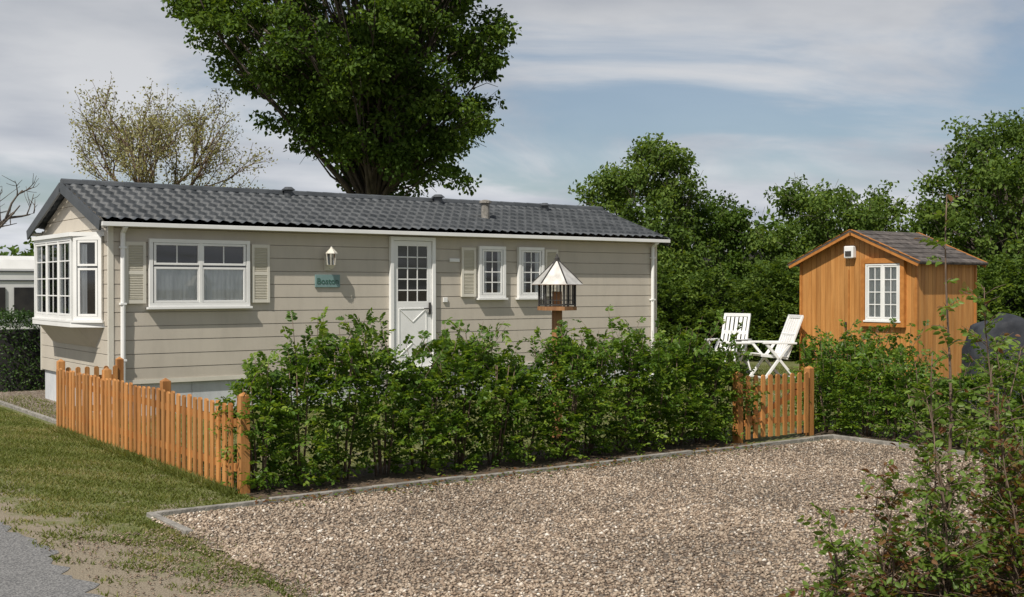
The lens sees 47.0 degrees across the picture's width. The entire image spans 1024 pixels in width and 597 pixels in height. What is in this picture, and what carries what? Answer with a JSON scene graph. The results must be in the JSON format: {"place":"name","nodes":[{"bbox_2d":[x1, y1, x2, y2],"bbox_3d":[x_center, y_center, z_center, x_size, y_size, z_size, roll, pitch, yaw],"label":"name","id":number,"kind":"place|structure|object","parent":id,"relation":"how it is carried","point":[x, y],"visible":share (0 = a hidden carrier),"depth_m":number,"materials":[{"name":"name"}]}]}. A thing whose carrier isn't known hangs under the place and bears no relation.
{"place":"outdoors","nodes":[
{"label":"outdoors","id":0,"kind":"place"},
{"bbox_2d":[0,522,103,596],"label":"road","id":1,"kind":"structure","parent":0,"point":[28,568],"depth_m":7.60,"materials":[{"name":"grey asphalt"}]},
{"bbox_2d":[39,243,69,315],"bbox_3d":[-6.891,-0.297,17.729,0.019,1.090,1.940,0,1,-36],"label":"bay front window curtain","id":2,"kind":"object","parent":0,"point":[40,292],"visible":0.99,"depth_m":17.41,"materials":[{"name":"grey fabric"}]},
{"bbox_2d":[42,243,67,312],"bbox_3d":[-6.878,-0.297,17.732,0.002,1.160,2.030,0,1,-36],"label":"bay front window interior","id":3,"kind":"object","parent":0,"point":[51,276],"visible":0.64,"depth_m":17.77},
{"bbox_2d":[0,390,146,426],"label":"gravel path","id":4,"kind":"structure","parent":0,"point":[40,394],"depth_m":19.35,"materials":[{"name":"grey gravel"}]},
{"bbox_2d":[78,244,86,313],"bbox_3d":[-6.144,-0.262,16.849,0.095,1.036,0.116,0,1,-36],"label":"bay side window curtain","id":5,"kind":"object","parent":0,"point":[83,281],"visible":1,"depth_m":16.84,"materials":[{"name":"grey fabric"}]},
{"bbox_2d":[81,243,97,313],"bbox_3d":[-6.046,-0.289,16.838,0.275,1.160,0.302,0,1,-36],"label":"bay side window interior","id":6,"kind":"object","parent":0,"point":[90,281],"visible":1,"depth_m":16.83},
{"bbox_2d":[153,243,244,267],"bbox_3d":[-4.594,-0.373,17.333,1.490,0.940,0.002,0,1,-36],"label":"lounge window interior","id":7,"kind":"object","parent":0,"point":[188,254],"visible":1,"depth_m":17.29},
{"bbox_2d":[156,269,242,302],"bbox_3d":[-4.587,-0.199,17.325,1.420,0.522,0.018,0,1,-36],"label":"lounge window curtain","id":8,"kind":"object","parent":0,"point":[175,284],"visible":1,"depth_m":17.29,"materials":[{"name":"white fabric"}]},
{"bbox_2d":[32,221,669,383],"bbox_3d":[-2.525,0.208,21.117,10.720,2.645,4.140,0,1,-36],"label":"gutter","id":9,"kind":"object","parent":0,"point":[122,248],"visible":0.69,"depth_m":18.16,"materials":[{"name":"white plastic"}]},
{"bbox_2d":[26,182,669,245],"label":"barge boards","id":10,"kind":"object","parent":9,"relation":"on","point":[82,208],"visible":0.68,"depth_m":17.91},
{"bbox_2d":[37,194,560,235],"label":"roof fascia trim","id":11,"kind":"structure","parent":10,"relation":"attached to","point":[50,213],"depth_m":21.43,"materials":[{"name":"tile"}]},
{"bbox_2d":[60,178,603,209],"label":"ridge caps","id":12,"kind":"object","parent":10,"relation":"attached to","point":[207,188],"visible":0.54,"depth_m":20.24,"materials":[{"name":"tile"}]},
{"bbox_2d":[66,183,667,237],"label":"roof front","id":13,"kind":"structure","parent":10,"relation":"attached to","point":[121,202],"depth_m":19.52,"materials":[{"name":"tile"}]},
{"bbox_2d":[282,187,549,210],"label":"roof vents","id":14,"kind":"object","parent":13,"relation":"on","point":[288,191],"visible":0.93,"depth_m":21.68,"materials":[{"name":"black plastic"}]},
{"bbox_2d":[479,200,491,218],"bbox_3d":[-0.479,-1.598,21.216,0.220,0.360,0.220,0,1,-36],"label":"flue pipe","id":15,"kind":"object","parent":13,"relation":"on","point":[485,208],"visible":0.95,"depth_m":21.15,"materials":[{"name":"metal"}]},
{"bbox_2d":[398,246,425,300],"bbox_3d":[-1.655,-0.408,19.454,0.580,0.950,0.006,0,1,-36],"label":"door interior","id":16,"kind":"object","parent":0,"point":[402,273],"depth_m":19.45,"materials":[{"name":"black glass"}]},
{"bbox_2d":[486,249,496,294],"bbox_3d":[-0.359,-0.457,20.375,0.520,0.850,0.002,0,1,-36],"label":"kitchen window interior","id":17,"kind":"object","parent":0,"point":[488,269],"visible":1,"depth_m":20.37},
{"bbox_2d":[482,249,501,294],"bbox_3d":[-0.352,-0.457,20.365,0.440,0.780,0.018,0,1,-36],"label":"kitchen window curtain","id":18,"kind":"object","parent":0,"point":[498,274],"visible":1,"depth_m":20.44,"materials":[{"name":"white fabric"}]},
{"bbox_2d":[0,359,1023,596],"bbox_3d":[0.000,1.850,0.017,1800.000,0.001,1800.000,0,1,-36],"label":"ground","id":19,"kind":"structure","parent":0,"point":[75,569],"depth_m":9.00,"materials":[{"name":"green plant"}]},
{"bbox_2d":[0,231,36,255],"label":"distant treeline","id":20,"kind":"object","parent":19,"relation":"on","point":[13,250],"depth_m":71.31,"materials":[{"name":"green plant"}]},
{"bbox_2d":[0,256,39,328],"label":"caravan","id":21,"kind":"object","parent":19,"relation":"on","point":[17,282],"visible":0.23,"depth_m":28.38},
{"bbox_2d":[0,287,33,316],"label":"windows","id":22,"kind":"structure","parent":21,"relation":"in","point":[23,296],"depth_m":28.39,"materials":[{"name":"black glass"}]},
{"bbox_2d":[0,173,39,227],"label":"bare tree","id":23,"kind":"object","parent":19,"relation":"on","point":[8,216],"visible":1,"depth_m":29.48,"materials":[{"name":"brown plant"}]},
{"bbox_2d":[0,305,44,391],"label":"trimmed hedge","id":24,"kind":"object","parent":19,"relation":"on","point":[20,360],"visible":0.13,"depth_m":20.99,"materials":[{"name":"green plant"}]},
{"bbox_2d":[46,423,241,495],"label":"fence line grass","id":25,"kind":"structure","parent":19,"relation":"on","point":[174,470],"depth_m":12.11,"materials":[{"name":"green plant"}]},
{"bbox_2d":[56,357,249,493],"bbox_3d":[-3.876,1.269,13.236,0.912,0.913,6.150,0,1,-36],"label":"picket fence","id":26,"kind":"object","parent":19,"relation":"on","point":[95,404],"visible":0.85,"depth_m":12.26,"materials":[{"name":"brown wood"}]},
{"bbox_2d":[63,71,288,188],"bbox_3d":[-9.127,-2.132,30.368,5.569,7.395,4.484,0,1,31],"label":"birch tree","id":27,"kind":"object","parent":19,"relation":"on","point":[126,144],"visible":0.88,"depth_m":29.82,"materials":[{"name":"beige plant"}]},
{"bbox_2d":[0,406,359,596],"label":"grass","id":28,"kind":"structure","parent":19,"relation":"on","point":[16,435],"depth_m":10.54,"materials":[{"name":"green plant"}]},
{"bbox_2d":[160,0,521,196],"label":"oak tree","id":29,"kind":"object","parent":19,"relation":"on","point":[368,88],"visible":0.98,"depth_m":30.08,"materials":[{"name":"green plant"}]},
{"bbox_2d":[45,362,650,416],"bbox_3d":[-2.525,1.403,21.128,10.320,0.495,3.600,0,1,-36],"label":"skirting","id":30,"kind":"object","parent":19,"relation":"on","point":[212,390],"visible":0.08,"depth_m":17.58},
{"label":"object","id":31,"kind":"object","parent":30,"relation":"on","visible":0},
{"bbox_2d":[31,232,104,326],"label":"bay sill","id":32,"kind":"structure","parent":31,"relation":"attached to","point":[53,236],"depth_m":16.94,"materials":[{"name":"white plastic"}]},
{"bbox_2d":[32,236,72,322],"bbox_3d":[-6.903,-0.280,17.714,0.095,1.235,2.130,0,1,-36],"label":"bay front window frame","id":33,"kind":"object","parent":32,"relation":"attached to","point":[47,315],"visible":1,"depth_m":17.70,"materials":[{"name":"white plastic"}]},
{"bbox_2d":[40,324,102,347],"bbox_3d":[-6.748,0.552,17.846,0.300,0.300,2.750,0,1,-36],"label":"bay apron","id":34,"kind":"object","parent":32,"relation":"attached to","point":[86,336],"visible":0.83,"depth_m":17.39,"materials":[{"name":"beige wood"}]},
{"bbox_2d":[70,236,103,322],"bbox_3d":[-6.052,-0.271,16.809,0.408,1.235,0.436,0,1,-36],"label":"bay side window frame","id":35,"kind":"object","parent":32,"relation":"on","point":[96,317],"visible":1,"depth_m":16.79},
{"bbox_2d":[41,189,107,374],"bbox_3d":[-6.744,-0.260,18.081,0.018,2.880,3.660,0,1,-36],"label":"end siding","id":36,"kind":"object","parent":31,"relation":"attached to","point":[67,216],"visible":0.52,"depth_m":17.96,"materials":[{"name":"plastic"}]},
{"bbox_2d":[40,226,656,383],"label":"corner trim","id":37,"kind":"structure","parent":31,"relation":"attached to","point":[110,289],"depth_m":16.61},
{"bbox_2d":[109,221,654,379],"bbox_3d":[-1.455,0.025,19.625,10.380,2.280,0.018,0,1,-36],"label":"front siding","id":38,"kind":"object","parent":31,"relation":"attached to","point":[172,343],"visible":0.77,"depth_m":18.72,"materials":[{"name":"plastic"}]},
{"bbox_2d":[126,241,145,303],"bbox_3d":[-5.364,-0.368,16.776,0.290,0.880,0.045,0,1,-36],"label":"shutter","id":39,"kind":"object","parent":38,"relation":"attached to","point":[135,272],"visible":1,"depth_m":16.77,"materials":[{"name":"beige wood"}]},
{"bbox_2d":[146,238,252,308],"bbox_3d":[-4.577,-0.356,17.308,1.590,1.015,0.095,0,1,-36],"label":"lounge window frame","id":40,"kind":"object","parent":38,"relation":"attached to","point":[153,303],"visible":1,"depth_m":17.28,"materials":[{"name":"white plastic"}]},
{"bbox_2d":[251,244,269,302],"bbox_3d":[-3.821,-0.379,17.884,0.290,0.880,0.045,0,1,-36],"label":"shutter","id":41,"kind":"object","parent":38,"relation":"attached to","point":[260,273],"visible":1,"depth_m":17.87,"materials":[{"name":"beige wood"}]},
{"bbox_2d":[315,275,339,286],"bbox_3d":[-2.906,-0.275,18.548,0.430,0.200,0.031,0,1,-36],"label":"name sign","id":42,"kind":"object","parent":38,"relation":"attached to","point":[327,280],"visible":1,"depth_m":18.54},
{"bbox_2d":[324,246,337,269],"bbox_3d":[-2.843,-0.634,18.466,0.173,0.380,0.238,0,1,-36],"label":"wall lantern","id":43,"kind":"object","parent":38,"relation":"attached to","point":[328,265],"depth_m":18.44,"materials":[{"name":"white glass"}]},
{"bbox_2d":[388,236,435,373],"bbox_3d":[-1.623,0.107,19.414,0.920,2.240,0.130,0,1,-36],"label":"door","id":44,"kind":"structure","parent":38,"relation":"attached to","point":[412,318],"depth_m":19.41,"materials":[{"name":"white wood"}]},
{"bbox_2d":[443,258,459,301],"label":"wall sockets","id":45,"kind":"object","parent":38,"relation":"attached to","point":[445,299],"depth_m":19.89,"materials":[{"name":"white plastic"}]},
{"bbox_2d":[461,247,475,296],"bbox_3d":[-0.743,-0.449,20.095,0.290,0.840,0.045,0,1,-36],"label":"shutter","id":46,"kind":"object","parent":38,"relation":"attached to","point":[468,271],"visible":1,"depth_m":20.08,"materials":[{"name":"beige wood"}]},
{"bbox_2d":[476,246,507,299],"bbox_3d":[-0.342,-0.439,20.351,0.620,0.925,0.095,0,1,-36],"label":"kitchen window frame","id":47,"kind":"object","parent":38,"relation":"attached to","point":[481,271],"visible":1,"depth_m":20.32,"materials":[{"name":"white plastic"}]},
{"bbox_2d":[516,247,544,299],"bbox_3d":[0.341,-0.444,20.841,0.620,0.925,0.095,0,1,-36],"label":"bath window frame","id":48,"kind":"object","parent":38,"relation":"attached to","point":[521,295],"visible":0.81,"depth_m":20.75,"materials":[{"name":"white plastic"}]},
{"bbox_2d":[545,249,557,295],"bbox_3d":[0.702,-0.459,21.134,0.290,0.840,0.045,0,1,-36],"label":"shutter","id":49,"kind":"object","parent":38,"relation":"attached to","point":[550,255],"visible":0.31,"depth_m":21.10,"materials":[{"name":"beige wood"}]},
{"bbox_2d":[557,233,648,238],"bbox_3d":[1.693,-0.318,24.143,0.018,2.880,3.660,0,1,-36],"label":"gutter","id":50,"kind":"object","parent":31,"relation":"attached to","point":[597,235],"visible":0.15,"depth_m":23.94,"materials":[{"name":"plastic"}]},
{"bbox_2d":[383,377,461,401],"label":"door steps","id":51,"kind":"structure","parent":19,"relation":"on","point":[424,396],"depth_m":19.08,"materials":[{"name":"concrete"}]},
{"bbox_2d":[0,363,962,481],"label":"lawn grass","id":52,"kind":"structure","parent":19,"relation":"on","point":[15,400],"depth_m":16.41,"materials":[{"name":"green plant"}]},
{"bbox_2d":[0,400,1015,534],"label":"kerb","id":53,"kind":"structure","parent":19,"relation":"on","point":[160,515],"depth_m":11.46,"materials":[{"name":"concrete"}]},
{"bbox_2d":[532,254,581,443],"bbox_3d":[0.532,0.594,13.934,0.601,2.250,0.597,0,1,-36],"label":"bird feeder","id":54,"kind":"object","parent":19,"relation":"on","point":[556,271],"visible":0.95,"depth_m":13.84,"materials":[{"name":"white wood"}]},
{"bbox_2d":[165,439,1006,596],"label":"gravel parking","id":55,"kind":"structure","parent":19,"relation":"on","point":[586,555],"depth_m":8.80,"materials":[{"name":"beige gravel"}]},
{"bbox_2d":[250,442,791,505],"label":"fallen leaves","id":56,"kind":"object","parent":55,"relation":"on","point":[514,472],"visible":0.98,"depth_m":11.41,"materials":[{"name":"brown plant"}]},
{"bbox_2d":[43,439,1011,596],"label":"gravel stones","id":57,"kind":"object","parent":55,"relation":"on","point":[245,552],"visible":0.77,"depth_m":8.90,"materials":[{"name":"beige gravel"}]},
{"bbox_2d":[218,425,1023,596],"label":"soil bed","id":58,"kind":"object","parent":19,"relation":"on","point":[363,478],"visible":0.23,"depth_m":12.06,"materials":[{"name":"brown soil"}]},
{"bbox_2d":[208,304,769,490],"bbox_3d":[0.125,0.937,12.468,6.880,1.738,1.516,0,1,-36],"label":"hedge","id":59,"kind":"object","parent":58,"relation":"on","point":[513,385],"visible":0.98,"depth_m":11.93,"materials":[{"name":"green plant"}]},
{"bbox_2d":[785,502,901,596],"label":"beech sapling","id":60,"kind":"object","parent":58,"relation":"on","point":[835,572],"visible":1,"depth_m":6.55,"materials":[{"name":"green plant"}]},
{"bbox_2d":[818,459,951,596],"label":"beech sapling","id":61,"kind":"object","parent":58,"relation":"on","point":[891,557],"visible":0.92,"depth_m":6.81,"materials":[{"name":"green plant"}]},
{"bbox_2d":[774,552,1023,596],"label":"leaf litter","id":62,"kind":"object","parent":58,"relation":"on","point":[978,591],"visible":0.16,"depth_m":7.08,"materials":[{"name":"brown plant"}]},
{"bbox_2d":[781,317,1023,451],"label":"hedge","id":63,"kind":"object","parent":58,"relation":"on","point":[858,365],"visible":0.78,"depth_m":14.37,"materials":[{"name":"green plant"}]},
{"bbox_2d":[881,435,994,596],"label":"beech sapling","id":64,"kind":"object","parent":58,"relation":"on","point":[945,553],"visible":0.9,"depth_m":6.83,"materials":[{"name":"green plant"}]},
{"bbox_2d":[882,193,1005,584],"bbox_3d":[2.631,0.567,7.161,0.736,2.435,0.710,0,1,-36],"label":"beech sapling","id":65,"kind":"object","parent":58,"relation":"on","point":[931,409],"visible":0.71,"depth_m":7.21,"materials":[{"name":"green plant"}]},
{"bbox_2d":[946,438,1023,596],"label":"beech sapling","id":66,"kind":"object","parent":58,"relation":"on","point":[1001,558],"visible":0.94,"depth_m":6.96,"materials":[{"name":"green plant"}]},
{"bbox_2d":[951,281,1023,557],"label":"beech sapling","id":67,"kind":"object","parent":58,"relation":"on","point":[994,346],"visible":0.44,"depth_m":7.74,"materials":[{"name":"green plant"}]},
{"bbox_2d":[957,393,1023,585],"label":"beech sapling","id":68,"kind":"object","parent":58,"relation":"on","point":[1011,476],"visible":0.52,"depth_m":7.28,"materials":[{"name":"green plant"}]},
{"bbox_2d":[964,332,1023,530],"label":"beech sapling","id":69,"kind":"object","parent":58,"relation":"on","point":[1009,383],"visible":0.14,"depth_m":8.15,"materials":[{"name":"green plant"}]},
{"bbox_2d":[568,132,724,296],"bbox_3d":[3.913,-1.615,33.844,3.973,6.314,4.536,0,1,-36],"label":"maple tree","id":70,"kind":"object","parent":19,"relation":"on","point":[666,196],"visible":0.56,"depth_m":33.18,"materials":[{"name":"green plant"}]},
{"bbox_2d":[707,313,751,372],"bbox_3d":[4.656,0.975,25.232,0.754,1.305,0.834,0,1,37],"label":"garden chair","id":71,"kind":"object","parent":19,"relation":"on","point":[727,331],"visible":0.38,"depth_m":25.45,"materials":[{"name":"white plastic"}]},
{"bbox_2d":[673,189,785,296],"bbox_3d":[6.024,-0.883,34.941,3.798,4.817,3.336,0,1,-6],"label":"hazel tree","id":72,"kind":"object","parent":19,"relation":"on","point":[722,220],"visible":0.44,"depth_m":34.33,"materials":[{"name":"green plant"}]},
{"bbox_2d":[719,340,751,372],"bbox_3d":[4.668,1.241,24.449,0.740,0.763,0.740,0,1,-36],"label":"garden table","id":73,"kind":"object","parent":19,"relation":"on","point":[738,342],"visible":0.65,"depth_m":24.34,"materials":[{"name":"white plastic"}]},
{"bbox_2d":[732,366,813,442],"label":"garden gate","id":74,"kind":"structure","parent":19,"relation":"on","point":[799,387],"depth_m":14.29,"materials":[{"name":"brown wood"}]},
{"bbox_2d":[748,314,803,378],"bbox_3d":[5.371,0.987,23.959,0.918,1.305,0.754,0,1,-13],"label":"garden chair","id":75,"kind":"object","parent":19,"relation":"on","point":[786,342],"visible":0.88,"depth_m":23.93,"materials":[{"name":"white plastic"}]},
{"bbox_2d":[730,172,917,286],"bbox_3d":[9.289,-1.026,34.055,5.911,5.134,5.410,0,1,15],"label":"cherry tree","id":76,"kind":"object","parent":19,"relation":"on","point":[817,223],"visible":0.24,"depth_m":32.99,"materials":[{"name":"green plant"}]},
{"bbox_2d":[665,206,983,295],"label":"distant treeline","id":77,"kind":"object","parent":19,"relation":"on","point":[769,224],"visible":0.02,"depth_m":69.34,"materials":[{"name":"green plant"}]},
{"bbox_2d":[657,247,1023,361],"bbox_3d":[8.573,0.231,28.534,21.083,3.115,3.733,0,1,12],"label":"tall hedge","id":78,"kind":"object","parent":19,"relation":"on","point":[778,277],"visible":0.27,"depth_m":29.38,"materials":[{"name":"green plant"}]},
{"bbox_2d":[787,229,987,379],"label":"garden shed","id":79,"kind":"structure","parent":19,"relation":"on","point":[867,279],"depth_m":22.72,"materials":[{"name":"brown wood"}]},
{"bbox_2d":[863,263,899,322],"bbox_3d":[7.072,-0.104,22.457,0.095,1.115,0.840,0,1,-36],"label":"shed window frame","id":80,"kind":"structure","parent":79,"relation":"in","point":[882,318],"depth_m":22.44,"materials":[{"name":"white wood"}]},
{"bbox_2d":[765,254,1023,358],"bbox_3d":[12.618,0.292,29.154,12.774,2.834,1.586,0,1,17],"label":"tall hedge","id":81,"kind":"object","parent":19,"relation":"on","point":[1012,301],"visible":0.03,"depth_m":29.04,"materials":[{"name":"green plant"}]},
{"bbox_2d":[897,107,1023,313],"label":"lime tree","id":82,"kind":"object","parent":19,"relation":"on","point":[983,179],"visible":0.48,"depth_m":30.41,"materials":[{"name":"green plant"}]},
{"bbox_2d":[961,312,1023,409],"bbox_3d":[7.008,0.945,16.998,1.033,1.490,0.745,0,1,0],"label":"car","id":83,"kind":"object","parent":19,"relation":"on","point":[1010,323],"visible":0.38,"depth_m":16.73,"materials":[{"name":"metal"}]},
{"bbox_2d":[0,0,1023,255],"label":"sky","id":84,"kind":"structure","parent":0,"point":[857,93],"materials":[{"name":"blue"}]},
{"bbox_2d":[526,250,534,291],"bbox_3d":[0.323,-0.462,20.866,0.520,0.850,0.002,0,1,-36],"label":"bath window interior","id":85,"kind":"object","parent":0,"point":[528,269],"visible":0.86,"depth_m":20.86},
{"bbox_2d":[523,252,538,292],"bbox_3d":[0.330,-0.462,20.856,0.440,0.780,0.018,0,1,-36],"label":"bath window curtain","id":86,"kind":"object","parent":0,"point":[536,268],"visible":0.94,"depth_m":20.93,"materials":[{"name":"white fabric"}]}
]}

